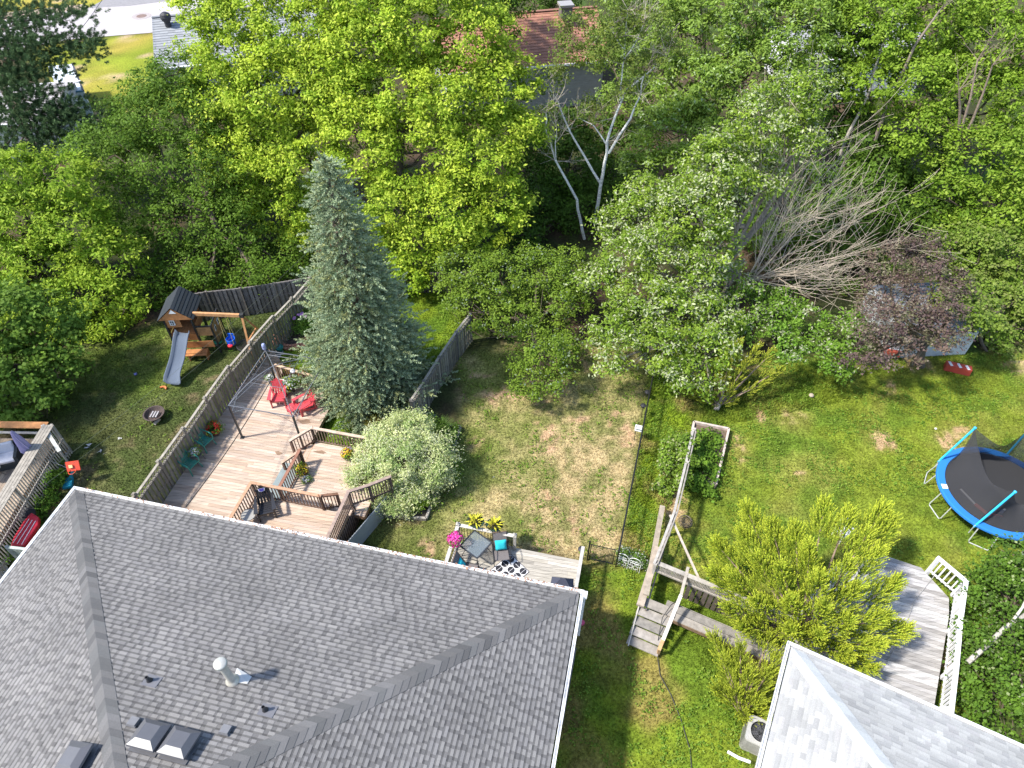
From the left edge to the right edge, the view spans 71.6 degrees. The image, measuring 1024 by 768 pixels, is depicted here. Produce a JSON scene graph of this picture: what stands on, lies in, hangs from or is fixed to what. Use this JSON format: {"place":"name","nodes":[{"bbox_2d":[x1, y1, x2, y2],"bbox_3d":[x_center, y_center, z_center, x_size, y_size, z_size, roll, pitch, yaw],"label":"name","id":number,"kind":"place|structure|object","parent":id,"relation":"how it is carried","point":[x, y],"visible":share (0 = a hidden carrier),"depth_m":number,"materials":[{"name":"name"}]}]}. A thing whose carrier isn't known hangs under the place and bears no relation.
{"place":"outdoors","nodes":[
{"label":"outdoors","id":0,"kind":"place"},
{"bbox_2d":[0,80,89,158],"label":"house","id":1,"kind":"structure","parent":0,"point":[66,91],"depth_m":46.73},
{"bbox_2d":[89,0,164,7],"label":"driveway","id":2,"kind":"structure","parent":0,"point":[109,3],"depth_m":67.42,"materials":[{"name":"concrete"}]},
{"bbox_2d":[0,0,310,50],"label":"road","id":3,"kind":"structure","parent":0,"point":[116,20],"depth_m":64.30,"materials":[{"name":"grey asphalt"}]},
{"bbox_2d":[151,5,322,102],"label":"pale grey roofed house","id":4,"kind":"structure","parent":0,"point":[165,28],"depth_m":51.79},
{"bbox_2d":[0,0,1023,767],"bbox_3d":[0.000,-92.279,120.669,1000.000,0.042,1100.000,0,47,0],"label":"ground","id":5,"kind":"structure","parent":0,"point":[134,52],"depth_m":31.19,"materials":[{"name":"green plant"}]},
{"bbox_2d":[0,535,14,570],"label":"groundcover plants","id":6,"kind":"object","parent":5,"relation":"on","point":[10,558],"visible":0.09,"depth_m":26.57,"materials":[{"name":"green plant"}]},
{"bbox_2d":[11,513,40,547],"bbox_3d":[-18.324,5.541,26.869,0.676,0.231,1.461,0,47,0],"label":"inflatable float","id":7,"kind":"object","parent":6,"relation":"on","point":[27,531],"visible":0.84,"depth_m":26.75,"materials":[{"name":"plastic"}]},
{"bbox_2d":[4,545,24,558],"bbox_3d":[-17.694,6.367,26.252,1.605,1.150,0.135,5,47,5],"label":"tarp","id":8,"kind":"object","parent":5,"relation":"on","point":[15,552],"visible":0.2,"depth_m":25.95,"materials":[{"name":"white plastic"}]},
{"bbox_2d":[0,421,72,576],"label":"neighbour deck","id":9,"kind":"structure","parent":5,"relation":"on","point":[27,470],"depth_m":28.07,"materials":[{"name":"brown wood"}]},
{"bbox_2d":[0,440,22,471],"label":"grill","id":10,"kind":"object","parent":9,"relation":"on","point":[11,455],"visible":0.98,"depth_m":28.47,"materials":[{"name":"metal"}]},
{"bbox_2d":[10,430,35,459],"bbox_3d":[-19.315,2.429,28.090,0.472,2.104,0.451,23,51,21],"label":"patio umbrella","id":11,"kind":"object","parent":9,"relation":"on","point":[22,444],"visible":0.98,"depth_m":27.79,"materials":[{"name":"fabric"}]},
{"bbox_2d":[19,451,74,529],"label":"groundcover plants","id":12,"kind":"object","parent":5,"relation":"on","point":[52,497],"visible":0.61,"depth_m":28.50,"materials":[{"name":"green plant"}]},
{"bbox_2d":[0,271,98,429],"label":"maple tree","id":13,"kind":"object","parent":5,"relation":"on","point":[19,340],"visible":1,"depth_m":30.40,"materials":[{"name":"green plant"}]},
{"bbox_2d":[0,0,121,180],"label":"pine tree","id":14,"kind":"object","parent":5,"relation":"on","point":[51,116],"visible":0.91,"depth_m":38.79,"materials":[{"name":"green plant"}]},
{"bbox_2d":[48,63,93,115],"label":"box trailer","id":15,"kind":"object","parent":5,"relation":"on","point":[80,89],"visible":0.3,"depth_m":50.68,"materials":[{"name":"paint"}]},
{"bbox_2d":[62,460,80,489],"bbox_3d":[-17.910,3.665,28.789,1.023,1.168,0.542,-7,47,-7],"label":"toy basketball hoop","id":16,"kind":"object","parent":5,"relation":"on","point":[72,468],"visible":0.99,"depth_m":28.60,"materials":[{"name":"plastic"}]},
{"bbox_2d":[0,139,158,347],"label":"ash tree","id":17,"kind":"object","parent":5,"relation":"on","point":[43,234],"visible":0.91,"depth_m":34.41,"materials":[{"name":"green plant"}]},
{"bbox_2d":[42,65,184,205],"bbox_3d":[-21.693,-13.765,40.753,8.947,8.203,4.973,-17,49,-16],"label":"maple tree","id":18,"kind":"object","parent":5,"relation":"on","point":[133,73],"visible":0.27,"depth_m":39.00,"materials":[{"name":"green plant"}]},
{"bbox_2d":[142,405,164,423],"bbox_3d":[-15.853,1.406,31.521,0.920,0.344,0.911,0,47,0],"label":"fire pit","id":19,"kind":"object","parent":5,"relation":"on","point":[153,413],"visible":1,"depth_m":31.51,"materials":[{"name":"metal"}]},
{"bbox_2d":[56,44,322,312],"bbox_3d":[-17.354,-9.914,36.219,10.435,10.603,13.765,-32,54,-27],"label":"maple tree","id":20,"kind":"object","parent":5,"relation":"on","point":[217,231],"visible":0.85,"depth_m":36.66,"materials":[{"name":"green plant"}]},
{"bbox_2d":[157,286,268,384],"bbox_3d":[-14.188,-2.221,33.102,4.459,3.064,3.768,0,47,0],"label":"playset","id":21,"kind":"object","parent":5,"relation":"on","point":[180,304],"visible":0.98,"depth_m":33.13,"materials":[{"name":"paint"}]},
{"bbox_2d":[218,317,235,347],"bbox_3d":[-13.488,-2.497,33.566,0.440,1.801,0.558,0,47,0],"label":"bucket swing","id":22,"kind":"object","parent":21,"relation":"hanging from","point":[231,342],"visible":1,"depth_m":33.97,"materials":[{"name":"plastic"}]},
{"bbox_2d":[131,277,314,503],"bbox_3d":[-12.575,0.826,30.783,0.608,2.205,16.197,12,48,11],"label":"wooden fence","id":23,"kind":"object","parent":5,"relation":"on","point":[168,476],"visible":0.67,"depth_m":30.71,"materials":[{"name":"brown wood"}]},
{"bbox_2d":[186,276,316,320],"bbox_3d":[-13.475,-4.194,35.840,6.892,1.780,0.221,-10,47,-9],"label":"wooden fence","id":24,"kind":"object","parent":5,"relation":"on","point":[239,300],"visible":0.57,"depth_m":35.76,"materials":[{"name":"grey wood"}]},
{"bbox_2d":[159,0,379,262],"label":"maple tree","id":25,"kind":"object","parent":5,"relation":"on","point":[267,54],"visible":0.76,"depth_m":36.12,"materials":[{"name":"green plant"}]},
{"bbox_2d":[163,350,393,544],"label":"wooden deck","id":26,"kind":"structure","parent":5,"relation":"on","point":[322,503],"depth_m":28.76,"materials":[{"name":"brown wood"}]},
{"bbox_2d":[175,449,203,476],"bbox_3d":[-13.150,3.151,28.835,0.700,0.945,0.656,21,50,19],"label":"garden chair","id":27,"kind":"object","parent":26,"relation":"on","point":[188,461],"visible":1,"depth_m":28.86,"materials":[{"name":"plastic"}]},
{"bbox_2d":[192,427,216,453],"bbox_3d":[-12.922,2.298,29.645,0.700,0.945,0.656,21,50,19],"label":"garden chair","id":28,"kind":"object","parent":26,"relation":"on","point":[204,437],"visible":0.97,"depth_m":29.67,"materials":[{"name":"plastic"}]},
{"bbox_2d":[205,416,225,438],"bbox_3d":[-12.590,1.922,30.147,0.913,0.718,1.016,-26,52,-22],"label":"flower pot","id":29,"kind":"object","parent":26,"relation":"on","point":[214,428],"visible":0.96,"depth_m":30.06,"materials":[{"name":"plastic"}]},
{"bbox_2d":[240,508,257,521],"bbox_3d":[-9.721,4.976,26.331,0.564,0.460,0.564,0,47,0],"label":"side table","id":30,"kind":"object","parent":26,"relation":"on","point":[248,515],"visible":0.9,"depth_m":26.17,"materials":[{"name":"plastic"}]},
{"bbox_2d":[254,485,276,521],"bbox_3d":[-9.236,4.438,26.515,0.820,0.976,0.979,-13,48,-12],"label":"grill","id":31,"kind":"object","parent":26,"relation":"on","point":[267,507],"visible":1,"depth_m":26.50,"materials":[{"name":"metal"}]},
{"bbox_2d":[228,350,326,449],"bbox_3d":[-9.773,0.290,30.110,2.996,3.019,3.514,9,47,9],"label":"gazebo frame","id":32,"kind":"object","parent":26,"relation":"on","point":[235,396],"visible":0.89,"depth_m":29.18,"materials":[{"name":"metal"}]},
{"bbox_2d":[267,377,287,408],"bbox_3d":[-10.331,0.405,31.446,0.841,0.976,1.012,0,47,0],"label":"adirondack chair","id":33,"kind":"object","parent":26,"relation":"on","point":[277,397],"visible":0.93,"depth_m":31.46,"materials":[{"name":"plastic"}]},
{"bbox_2d":[270,463,296,498],"bbox_3d":[-9.094,4.071,28.330,0.760,0.365,1.950,9,47,9],"label":"storage bench","id":34,"kind":"object","parent":26,"relation":"on","point":[279,477],"visible":0.32,"depth_m":28.36,"materials":[{"name":"paint"}]},
{"bbox_2d":[279,375,300,393],"bbox_3d":[-9.990,0.018,31.899,1.380,0.798,0.928,-20,50,-18],"label":"flower pot","id":35,"kind":"object","parent":26,"relation":"on","point":[290,384],"visible":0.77,"depth_m":31.78,"materials":[{"name":"plastic"}]},
{"bbox_2d":[291,388,316,416],"bbox_3d":[-9.037,0.738,31.130,0.979,0.976,0.820,-33,55,-27],"label":"adirondack chair","id":36,"kind":"object","parent":26,"relation":"on","point":[306,403],"visible":0.77,"depth_m":31.11,"materials":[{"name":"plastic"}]},
{"bbox_2d":[292,461,315,479],"bbox_3d":[-8.422,3.429,28.266,0.998,0.573,0.719,25,51,22],"label":"flower pot","id":37,"kind":"object","parent":26,"relation":"on","point":[302,469],"visible":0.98,"depth_m":28.19,"materials":[{"name":"plastic"}]},
{"bbox_2d":[272,331,312,350],"bbox_3d":[-10.850,-2.177,35.077,1.935,0.110,1.479,-16,49,-15],"label":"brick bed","id":38,"kind":"object","parent":5,"relation":"on","point":[289,343],"visible":0.41,"depth_m":34.92,"materials":[{"name":"brown brick"}]},
{"bbox_2d":[0,486,587,767],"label":"grey roofed house","id":39,"kind":"structure","parent":5,"relation":"on","point":[345,654],"depth_m":20.18,"materials":[{"name":"grey"}]},
{"bbox_2d":[54,740,98,767],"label":"box vent","id":40,"kind":"object","parent":39,"relation":"on","point":[77,754],"visible":1,"depth_m":16.95,"materials":[{"name":"metal"}]},
{"bbox_2d":[126,718,171,757],"bbox_3d":[-8.824,8.589,17.278,0.720,0.506,0.762,9,47,9],"label":"box vent","id":41,"kind":"object","parent":39,"relation":"on","point":[148,737],"visible":0.94,"depth_m":17.11,"materials":[{"name":"metal"}]},
{"bbox_2d":[141,674,162,687],"bbox_3d":[-9.518,7.784,18.699,0.420,0.290,0.328,9,47,9],"label":"plumbing vent","id":42,"kind":"object","parent":39,"relation":"on","point":[151,680],"visible":1,"depth_m":18.72,"materials":[{"name":"metal"}]},
{"bbox_2d":[156,725,202,764],"bbox_3d":[-8.036,8.714,17.163,0.720,0.506,0.762,9,47,9],"label":"box vent","id":43,"kind":"object","parent":39,"relation":"on","point":[179,744],"visible":1,"depth_m":17.01,"materials":[{"name":"metal"}]},
{"bbox_2d":[213,657,251,686],"bbox_3d":[-7.316,7.520,18.532,0.595,1.270,0.507,19,49,17],"label":"flue pipe","id":44,"kind":"object","parent":39,"relation":"on","point":[220,664],"visible":1,"depth_m":18.63,"materials":[{"name":"metal"}]},
{"bbox_2d":[257,703,277,717],"bbox_3d":[-6.280,8.323,18.175,0.420,0.290,0.328,9,47,9],"label":"plumbing vent","id":45,"kind":"object","parent":39,"relation":"on","point":[267,710],"visible":1,"depth_m":18.19,"materials":[{"name":"metal"}]},
{"bbox_2d":[557,648,575,726],"bbox_3d":[1.715,9.902,23.314,0.356,0.345,2.522,10,47,9],"label":"gutter","id":46,"kind":"object","parent":39,"relation":"attached to","point":[565,683],"visible":0.29,"depth_m":23.21,"materials":[{"name":"white metal"}]},
{"bbox_2d":[288,308,317,336],"bbox_3d":[-10.415,-3.021,35.225,1.960,1.008,1.942,0,47,0],"label":"peony bush","id":47,"kind":"object","parent":5,"relation":"on","point":[301,323],"visible":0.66,"depth_m":34.96,"materials":[{"name":"green plant"}]},
{"bbox_2d":[282,150,459,447],"bbox_3d":[-6.303,-3.832,28.535,7.043,12.078,7.317,-35,56,-29],"label":"blue spruce","id":48,"kind":"object","parent":5,"relation":"on","point":[364,339],"visible":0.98,"depth_m":28.57,"materials":[{"name":"green plant"}]},
{"bbox_2d":[317,272,474,294],"bbox_3d":[-6.052,-5.081,37.011,8.246,1.302,0.698,-7,47,-6],"label":"wooden fence","id":49,"kind":"object","parent":5,"relation":"on","point":[435,280],"visible":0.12,"depth_m":37.19,"materials":[{"name":"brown wood"}]},
{"bbox_2d":[383,249,434,300],"bbox_3d":[-5.830,-5.458,36.579,3.650,2.729,2.893,0,47,0],"label":"bush","id":50,"kind":"object","parent":5,"relation":"on","point":[418,278],"visible":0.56,"depth_m":36.07,"materials":[{"name":"green plant"}]},
{"bbox_2d":[367,425,461,520],"bbox_3d":[-4.309,3.523,29.619,3.044,0.160,5.388,10,47,9],"label":"garden bed","id":51,"kind":"object","parent":5,"relation":"on","point":[424,515],"visible":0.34,"depth_m":28.15,"materials":[{"name":"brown wood"}]},
{"bbox_2d":[336,403,465,524],"bbox_3d":[-4.464,3.042,28.164,4.314,3.176,5.332,35,56,29],"label":"dappled shrub","id":52,"kind":"object","parent":51,"relation":"on","point":[410,482],"visible":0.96,"depth_m":27.72,"materials":[{"name":"green plant"}]},
{"bbox_2d":[406,489,443,519],"bbox_3d":[-3.788,4.320,28.450,1.800,0.761,2.077,-16,49,-15],"label":"perennial plant","id":53,"kind":"object","parent":51,"relation":"on","point":[424,503],"visible":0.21,"depth_m":27.97,"materials":[{"name":"green plant"}]},
{"bbox_2d":[423,412,465,451],"bbox_3d":[-2.852,1.899,30.552,2.547,1.029,1.625,23,51,20],"label":"perennial plant","id":54,"kind":"object","parent":51,"relation":"on","point":[437,426],"visible":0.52,"depth_m":30.42,"materials":[{"name":"green plant"}]},
{"bbox_2d":[430,439,463,481],"bbox_3d":[-2.815,3.057,29.523,1.334,0.889,2.523,-18,49,-16],"label":"perennial plant","id":55,"kind":"object","parent":51,"relation":"on","point":[458,466],"visible":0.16,"depth_m":29.36,"materials":[{"name":"green plant"}]},
{"bbox_2d":[281,0,562,284],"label":"maple tree","id":56,"kind":"object","parent":5,"relation":"on","point":[381,115],"visible":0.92,"depth_m":34.45,"materials":[{"name":"green plant"}]},
{"bbox_2d":[409,313,472,424],"bbox_3d":[-3.170,-0.749,32.567,0.280,1.785,6.189,17,49,15],"label":"wooden fence","id":57,"kind":"object","parent":5,"relation":"on","point":[459,346],"visible":0.92,"depth_m":32.56,"materials":[{"name":"grey wood"}]},
{"bbox_2d":[441,0,539,109],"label":"elm tree","id":58,"kind":"object","parent":5,"relation":"on","point":[513,3],"visible":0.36,"depth_m":47.14,"materials":[{"name":"green plant"}]},
{"bbox_2d":[426,237,596,403],"bbox_3d":[-0.107,-2.972,33.374,8.724,3.995,10.202,0,47,0],"label":"apple tree","id":59,"kind":"object","parent":5,"relation":"on","point":[557,350],"visible":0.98,"depth_m":34.29,"materials":[{"name":"green plant"}]},
{"bbox_2d":[445,522,584,588],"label":"grey deck","id":60,"kind":"structure","parent":5,"relation":"on","point":[542,567],"depth_m":26.13,"materials":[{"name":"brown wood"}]},
{"bbox_2d":[446,530,465,547],"bbox_3d":[-2.054,5.588,25.615,0.802,0.447,0.746,0,47,0],"label":"petunia basket","id":61,"kind":"object","parent":60,"relation":"on","point":[456,537],"visible":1,"depth_m":25.49,"materials":[{"name":"plant"}]},
{"bbox_2d":[466,513,484,527],"bbox_3d":[-1.328,4.989,26.089,0.774,0.552,0.788,16,49,15],"label":"railing planter","id":62,"kind":"object","parent":60,"relation":"on","point":[475,520],"visible":1,"depth_m":26.01,"materials":[{"name":"plastic"}]},
{"bbox_2d":[459,530,491,563],"bbox_3d":[-1.320,6.079,26.144,0.870,0.712,0.870,30,53,25],"label":"patio table","id":63,"kind":"object","parent":60,"relation":"on","point":[489,544],"visible":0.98,"depth_m":25.95,"materials":[{"name":"grey glass"}]},
{"bbox_2d":[484,516,504,532],"bbox_3d":[-0.642,5.095,25.914,0.808,0.574,0.739,-28,52,-24],"label":"railing planter","id":64,"kind":"object","parent":60,"relation":"on","point":[494,524],"visible":1,"depth_m":25.89,"materials":[{"name":"plastic"}]},
{"bbox_2d":[492,531,510,566],"bbox_3d":[-0.403,6.036,25.948,0.652,1.060,0.839,-6,47,-5],"label":"sling chair","id":65,"kind":"object","parent":60,"relation":"on","point":[499,555],"visible":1,"depth_m":25.92,"materials":[{"name":"fabric"}]},
{"bbox_2d":[490,554,528,576],"bbox_3d":[-0.452,7.068,25.674,2.010,0.015,1.020,-34,55,-28],"label":"rug","id":66,"kind":"object","parent":60,"relation":"on","point":[516,567],"visible":0.26,"depth_m":25.98,"materials":[{"name":"fabric"}]},
{"bbox_2d":[551,577,573,586],"bbox_3d":[1.742,7.090,24.773,0.840,1.300,0.600,5,47,5],"label":"covered barbecue","id":67,"kind":"object","parent":60,"relation":"on","point":[568,582],"visible":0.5,"depth_m":24.39,"materials":[{"name":"fabric"}]},
{"bbox_2d":[427,0,608,114],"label":"red roofed house","id":68,"kind":"structure","parent":5,"relation":"on","point":[538,43],"depth_m":50.81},
{"bbox_2d":[522,76,591,239],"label":"birch tree","id":69,"kind":"object","parent":5,"relation":"on","point":[552,109],"visible":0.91,"depth_m":36.06,"materials":[{"name":"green plant"}]},
{"bbox_2d":[528,0,587,9],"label":"bush","id":70,"kind":"object","parent":5,"relation":"on","point":[549,4],"visible":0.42,"depth_m":61.08,"materials":[{"name":"green plant"}]},
{"bbox_2d":[487,101,651,257],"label":"bush","id":71,"kind":"object","parent":5,"relation":"on","point":[586,191],"visible":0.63,"depth_m":40.93,"materials":[{"name":"green plant"}]},
{"bbox_2d":[587,541,615,563],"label":"chain link gate","id":72,"kind":"structure","parent":5,"relation":"on","point":[588,554],"depth_m":26.27,"materials":[{"name":"metal"}]},
{"bbox_2d":[516,0,691,224],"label":"birch tree","id":73,"kind":"object","parent":5,"relation":"on","point":[623,13],"visible":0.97,"depth_m":34.04,"materials":[{"name":"green plant"}]},
{"bbox_2d":[613,545,648,570],"bbox_3d":[4.534,6.434,26.455,1.570,0.685,0.984,8,47,8],"label":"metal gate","id":74,"kind":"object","parent":5,"relation":"on","point":[632,555],"visible":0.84,"depth_m":26.37,"materials":[{"name":"white metal"}]},
{"bbox_2d":[615,350,658,566],"bbox_3d":[5.330,2.631,29.773,0.068,1.184,10.951,11,48,11],"label":"chain link fence","id":75,"kind":"object","parent":5,"relation":"on","point":[634,470],"visible":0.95,"depth_m":28.12,"materials":[{"name":"metal"}]},
{"bbox_2d":[636,427,699,610],"bbox_3d":[6.512,5.172,27.058,1.888,1.625,8.066,14,48,13],"label":"timber fence","id":76,"kind":"object","parent":5,"relation":"on","point":[657,552],"visible":0.96,"depth_m":25.91,"materials":[{"name":"wood"}]},
{"bbox_2d":[649,427,701,497],"bbox_3d":[6.747,3.112,28.897,1.987,1.688,3.535,9,47,9],"label":"vine","id":77,"kind":"object","parent":76,"relation":"attached to","point":[665,464],"visible":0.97,"depth_m":28.73,"materials":[{"name":"green plant"}]},
{"bbox_2d":[688,421,729,487],"bbox_3d":[8.236,2.944,30.058,1.593,0.300,3.230,13,48,12],"label":"raised bed","id":78,"kind":"object","parent":5,"relation":"on","point":[698,425],"visible":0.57,"depth_m":30.72,"materials":[{"name":"grey wood"}]},
{"bbox_2d":[683,424,726,502],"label":"vegetable plants","id":79,"kind":"object","parent":78,"relation":"in","point":[707,464],"visible":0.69,"depth_m":29.16,"materials":[{"name":"green plant"}]},
{"bbox_2d":[626,560,798,667],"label":"side deck","id":80,"kind":"structure","parent":5,"relation":"on","point":[686,618],"depth_m":24.48,"materials":[{"name":"grey wood"}]},
{"bbox_2d":[581,0,868,204],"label":"maple tree","id":81,"kind":"object","parent":5,"relation":"on","point":[699,112],"visible":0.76,"depth_m":38.47,"materials":[{"name":"green plant"}]},
{"bbox_2d":[681,336,788,406],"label":"leaning juniper","id":82,"kind":"object","parent":5,"relation":"on","point":[746,362],"visible":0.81,"depth_m":31.52,"materials":[{"name":"green plant"}]},
{"bbox_2d":[622,348,851,557],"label":"tall grass","id":83,"kind":"structure","parent":5,"relation":"on","point":[670,410],"depth_m":31.86,"materials":[{"name":"green plant"}]},
{"bbox_2d":[703,623,787,726],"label":"golden juniper","id":84,"kind":"object","parent":5,"relation":"on","point":[743,709],"visible":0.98,"depth_m":22.57,"materials":[{"name":"green plant"}]},
{"bbox_2d":[739,715,770,755],"bbox_3d":[7.635,10.943,22.062,0.850,0.829,0.850,19,49,17],"label":"air conditioner","id":85,"kind":"object","parent":5,"relation":"on","point":[751,738],"visible":0.54,"depth_m":21.88,"materials":[{"name":"metal"}]},
{"bbox_2d":[565,44,976,403],"bbox_3d":[12.845,-6.774,32.313,20.971,14.352,12.002,-8,47,-7],"label":"silver maple","id":86,"kind":"object","parent":5,"relation":"on","point":[728,268],"visible":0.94,"depth_m":32.20,"materials":[{"name":"green plant"}]},
{"bbox_2d":[714,136,902,297],"bbox_3d":[15.936,-9.056,38.591,7.980,6.515,9.760,-25,51,-22],"label":"bare tree","id":87,"kind":"object","parent":5,"relation":"on","point":[796,239],"visible":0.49,"depth_m":38.41,"materials":[{"name":"grey plant"}]},
{"bbox_2d":[701,492,920,679],"bbox_3d":[9.966,6.650,23.861,7.100,3.825,6.171,0,47,0],"label":"golden juniper","id":88,"kind":"object","parent":5,"relation":"on","point":[804,628],"visible":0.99,"depth_m":23.29,"materials":[{"name":"green plant"}]},
{"bbox_2d":[781,556,968,713],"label":"white deck","id":89,"kind":"structure","parent":5,"relation":"on","point":[913,668],"depth_m":24.10,"materials":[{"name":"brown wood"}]},
{"bbox_2d":[787,0,962,253],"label":"maple tree","id":90,"kind":"object","parent":5,"relation":"on","point":[904,179],"visible":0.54,"depth_m":40.20,"materials":[{"name":"green plant"}]},
{"bbox_2d":[755,641,1023,767],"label":"pale roofed house","id":91,"kind":"structure","parent":5,"relation":"on","point":[825,712],"depth_m":19.35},
{"bbox_2d":[833,225,992,374],"bbox_3d":[18.070,-3.096,32.746,6.145,5.206,10.451,16,49,15],"label":"plum tree","id":92,"kind":"object","parent":5,"relation":"on","point":[927,315],"visible":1,"depth_m":31.35,"materials":[{"name":"purple plant"}]},
{"bbox_2d":[861,282,981,357],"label":"garden shed","id":93,"kind":"structure","parent":5,"relation":"on","point":[930,352],"depth_m":34.14,"materials":[{"name":"paint"}]},
{"bbox_2d":[824,0,1023,206],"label":"oak tree","id":94,"kind":"object","parent":5,"relation":"on","point":[973,13],"visible":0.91,"depth_m":37.64,"materials":[{"name":"green plant"}]},
{"bbox_2d":[839,3,905,155],"bbox_3d":[20.541,-16.881,39.654,2.443,8.288,1.240,-5,47,-5],"label":"bare trunk","id":95,"kind":"object","parent":94,"relation":"attached to","point":[854,122],"visible":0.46,"depth_m":39.98,"materials":[{"name":"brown plant"}]},
{"bbox_2d":[873,0,954,140],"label":"bare trunk","id":96,"kind":"object","parent":94,"relation":"attached to","point":[877,133],"visible":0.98,"depth_m":37.63,"materials":[{"name":"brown plant"}]},
{"bbox_2d":[948,17,1022,150],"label":"bare trunk","id":97,"kind":"object","parent":94,"relation":"attached to","point":[968,105],"visible":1,"depth_m":35.68,"materials":[{"name":"brown plant"}]},
{"bbox_2d":[943,360,971,375],"bbox_3d":[21.042,-0.748,33.513,1.102,0.361,0.350,16,49,14],"label":"red planter box","id":98,"kind":"object","parent":5,"relation":"on","point":[958,368],"visible":1,"depth_m":33.40,"materials":[{"name":"paint"}]},
{"bbox_2d":[905,113,1023,265],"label":"oak tree","id":99,"kind":"object","parent":5,"relation":"on","point":[996,137],"visible":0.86,"depth_m":36.59,"materials":[{"name":"green plant"}]},
{"bbox_2d":[921,215,1023,362],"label":"crab apple tree","id":100,"kind":"object","parent":5,"relation":"on","point":[991,322],"visible":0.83,"depth_m":34.52,"materials":[{"name":"green plant"}]},
{"bbox_2d":[923,426,1023,554],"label":"trampoline","id":101,"kind":"object","parent":5,"relation":"on","point":[980,479],"visible":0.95,"depth_m":27.90,"materials":[{"name":"fabric"}]},
{"bbox_2d":[942,531,1023,743],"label":"vine thicket","id":102,"kind":"object","parent":5,"relation":"on","point":[999,661],"visible":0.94,"depth_m":22.96,"materials":[{"name":"green plant"}]},
{"bbox_2d":[966,602,1023,664],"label":"fallen birch trunk","id":103,"kind":"object","parent":102,"relation":"on","point":[969,659],"visible":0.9,"depth_m":22.85,"materials":[{"name":"white wood"}]},
{"bbox_2d":[764,23,924,98],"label":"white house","id":104,"kind":"structure","parent":0,"point":[821,67],"depth_m":52.46,"materials":[{"name":"white"}]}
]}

